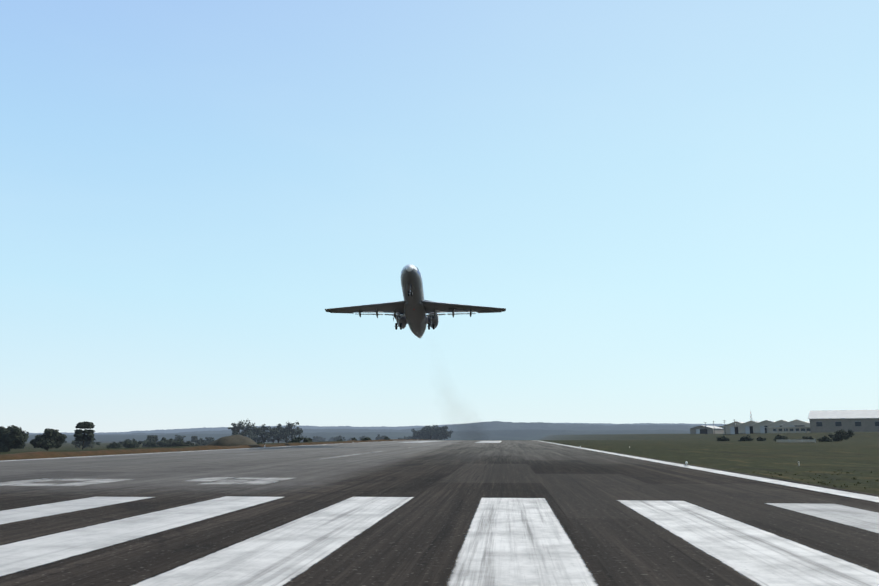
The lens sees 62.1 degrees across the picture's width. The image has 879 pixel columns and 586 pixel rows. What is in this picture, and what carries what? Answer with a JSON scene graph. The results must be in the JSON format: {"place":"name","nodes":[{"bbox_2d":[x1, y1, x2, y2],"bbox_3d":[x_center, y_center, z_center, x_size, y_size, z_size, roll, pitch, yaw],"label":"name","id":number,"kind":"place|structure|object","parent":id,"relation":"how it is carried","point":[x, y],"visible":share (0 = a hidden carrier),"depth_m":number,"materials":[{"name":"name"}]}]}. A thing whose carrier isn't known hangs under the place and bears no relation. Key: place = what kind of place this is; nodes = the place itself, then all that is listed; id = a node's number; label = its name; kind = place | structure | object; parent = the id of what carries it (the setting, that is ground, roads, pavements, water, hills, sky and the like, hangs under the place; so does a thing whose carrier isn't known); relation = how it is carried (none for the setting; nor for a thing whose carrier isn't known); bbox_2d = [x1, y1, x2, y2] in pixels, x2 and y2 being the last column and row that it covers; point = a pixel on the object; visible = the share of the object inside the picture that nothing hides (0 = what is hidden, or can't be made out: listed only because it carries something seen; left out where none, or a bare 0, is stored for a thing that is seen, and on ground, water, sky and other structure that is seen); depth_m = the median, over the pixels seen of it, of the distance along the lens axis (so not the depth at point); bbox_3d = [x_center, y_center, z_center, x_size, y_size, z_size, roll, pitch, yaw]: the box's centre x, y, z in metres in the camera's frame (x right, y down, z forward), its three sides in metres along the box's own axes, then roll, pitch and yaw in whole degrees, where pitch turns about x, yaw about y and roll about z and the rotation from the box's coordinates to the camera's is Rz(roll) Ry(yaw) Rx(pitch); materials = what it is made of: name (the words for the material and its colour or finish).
{"place":"outdoors","nodes":[
{"label":"outdoors","id":0,"kind":"place"},
{"bbox_2d":[0,439,422,460],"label":"soil bank","id":1,"kind":"structure","parent":0,"point":[32,455],"depth_m":70.70,"materials":[{"name":"brown soil"}]},
{"bbox_2d":[27,429,689,441],"bbox_3d":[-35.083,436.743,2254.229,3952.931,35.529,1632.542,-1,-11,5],"label":"hills","id":2,"kind":"structure","parent":0,"point":[530,434],"depth_m":2273.32,"materials":[{"name":"green plant"}]},
{"bbox_2d":[26,421,726,434],"bbox_3d":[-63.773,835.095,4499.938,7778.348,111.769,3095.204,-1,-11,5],"label":"hills","id":3,"kind":"structure","parent":0,"point":[494,425],"depth_m":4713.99,"materials":[{"name":"green plant"}]},
{"bbox_2d":[325,264,505,338],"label":"airplane","id":4,"kind":"object","parent":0,"point":[413,309],"visible":1,"depth_m":111.53,"materials":[{"name":"black metal"}]},
{"bbox_2d":[0,0,878,432],"bbox_3d":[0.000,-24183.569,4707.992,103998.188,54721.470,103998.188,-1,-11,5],"label":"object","id":5,"kind":"object","parent":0,"point":[618,210],"visible":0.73,"depth_m":48589.88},
{"bbox_2d":[0,432,878,494],"bbox_3d":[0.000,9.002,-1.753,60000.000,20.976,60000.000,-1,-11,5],"label":"ground","id":6,"kind":"structure","parent":0,"point":[858,452],"depth_m":79.94,"materials":[{"name":"green plant"}]},
{"bbox_2d":[0,425,28,451],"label":"tree","id":7,"kind":"object","parent":6,"relation":"on","point":[14,437],"visible":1,"depth_m":190.84,"materials":[{"name":"green plant"}]},
{"bbox_2d":[29,428,66,450],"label":"tree","id":8,"kind":"object","parent":6,"relation":"on","point":[49,438],"visible":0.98,"depth_m":199.80,"materials":[{"name":"green plant"}]},
{"bbox_2d":[74,421,94,449],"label":"araucaria tree","id":9,"kind":"object","parent":6,"relation":"on","point":[80,434],"visible":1,"depth_m":211.42,"materials":[{"name":"green plant"}]},
{"bbox_2d":[17,437,209,448],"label":"bushes","id":10,"kind":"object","parent":6,"relation":"on","point":[164,442],"visible":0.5,"depth_m":310.47,"materials":[{"name":"green plant"}]},
{"bbox_2d":[146,420,303,443],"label":"tree belt","id":11,"kind":"object","parent":6,"relation":"on","point":[253,433],"visible":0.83,"depth_m":477.08,"materials":[{"name":"green plant"}]},
{"bbox_2d":[206,435,256,445],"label":"spoil mound","id":12,"kind":"object","parent":6,"relation":"on","point":[234,440],"visible":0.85,"depth_m":118.97,"materials":[{"name":"soil"}]},
{"bbox_2d":[106,436,389,448],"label":"scrub","id":13,"kind":"object","parent":6,"relation":"on","point":[134,444],"visible":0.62,"depth_m":261.08,"materials":[{"name":"green plant"}]},
{"bbox_2d":[298,434,411,441],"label":"bushes","id":14,"kind":"object","parent":6,"relation":"on","point":[320,439],"visible":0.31,"depth_m":866.62,"materials":[{"name":"green plant"}]},
{"bbox_2d":[410,425,451,439],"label":"tree clump","id":15,"kind":"object","parent":6,"relation":"on","point":[434,432],"visible":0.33,"depth_m":640.42,"materials":[{"name":"green plant"}]},
{"bbox_2d":[0,440,878,585],"bbox_3d":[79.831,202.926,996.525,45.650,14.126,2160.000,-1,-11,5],"label":"runway","id":16,"kind":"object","parent":6,"relation":"on","point":[418,539],"visible":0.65,"depth_m":18.74,"materials":[{"name":"grey asphalt"}]},
{"bbox_2d":[0,440,878,585],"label":"runway markings","id":17,"kind":"object","parent":16,"relation":"on","point":[517,541],"visible":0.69,"depth_m":11.96,"materials":[{"name":"white paint"}]},
{"bbox_2d":[689,425,723,433],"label":"shed","id":18,"kind":"structure","parent":6,"relation":"on","point":[700,429],"depth_m":520.58,"materials":[{"name":"black"}]},
{"bbox_2d":[723,421,744,433],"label":"shed","id":19,"kind":"structure","parent":6,"relation":"on","point":[731,428],"depth_m":403.22,"materials":[{"name":"black"}]},
{"bbox_2d":[737,420,757,433],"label":"shed","id":20,"kind":"structure","parent":6,"relation":"on","point":[745,428],"depth_m":396.74,"materials":[{"name":"black metal"}]},
{"bbox_2d":[753,420,773,432],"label":"shed","id":21,"kind":"structure","parent":6,"relation":"on","point":[759,427],"depth_m":390.32,"materials":[{"name":"black metal"}]},
{"bbox_2d":[715,434,832,441],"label":"scrub","id":22,"kind":"object","parent":6,"relation":"on","point":[778,436],"visible":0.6,"depth_m":208.41,"materials":[{"name":"green plant"}]},
{"bbox_2d":[767,420,789,432],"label":"shed","id":23,"kind":"structure","parent":6,"relation":"on","point":[775,424],"depth_m":384.13,"materials":[{"name":"black metal"}]},
{"bbox_2d":[766,426,810,432],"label":"building","id":24,"kind":"structure","parent":6,"relation":"on","point":[804,429],"depth_m":373.09,"materials":[{"name":"black"}]},
{"bbox_2d":[781,419,809,426],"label":"roof","id":25,"kind":"structure","parent":6,"relation":"on","point":[797,423],"depth_m":376.66,"materials":[{"name":"black metal"}]},
{"bbox_2d":[742,469,877,488],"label":"grass tufts","id":26,"kind":"object","parent":6,"relation":"on","point":[822,483],"visible":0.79,"depth_m":29.44,"materials":[{"name":"green plant"}]},
{"bbox_2d":[828,429,854,440],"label":"bush","id":27,"kind":"object","parent":6,"relation":"on","point":[841,435],"visible":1,"depth_m":199.41,"materials":[{"name":"green plant"}]},
{"bbox_2d":[808,410,878,432],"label":"building","id":28,"kind":"structure","parent":6,"relation":"on","point":[845,420],"depth_m":331.87,"materials":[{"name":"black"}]},
{"bbox_2d":[430,348,488,439],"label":"smoke","id":29,"kind":"object","parent":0,"point":[458,413],"visible":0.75,"depth_m":284.37,"materials":[{"name":"grey"}]},
{"bbox_2d":[776,439,815,441],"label":"apron wall","id":30,"kind":"structure","parent":0,"point":[794,440],"depth_m":181.33,"materials":[{"name":"black concrete"}]}
]}

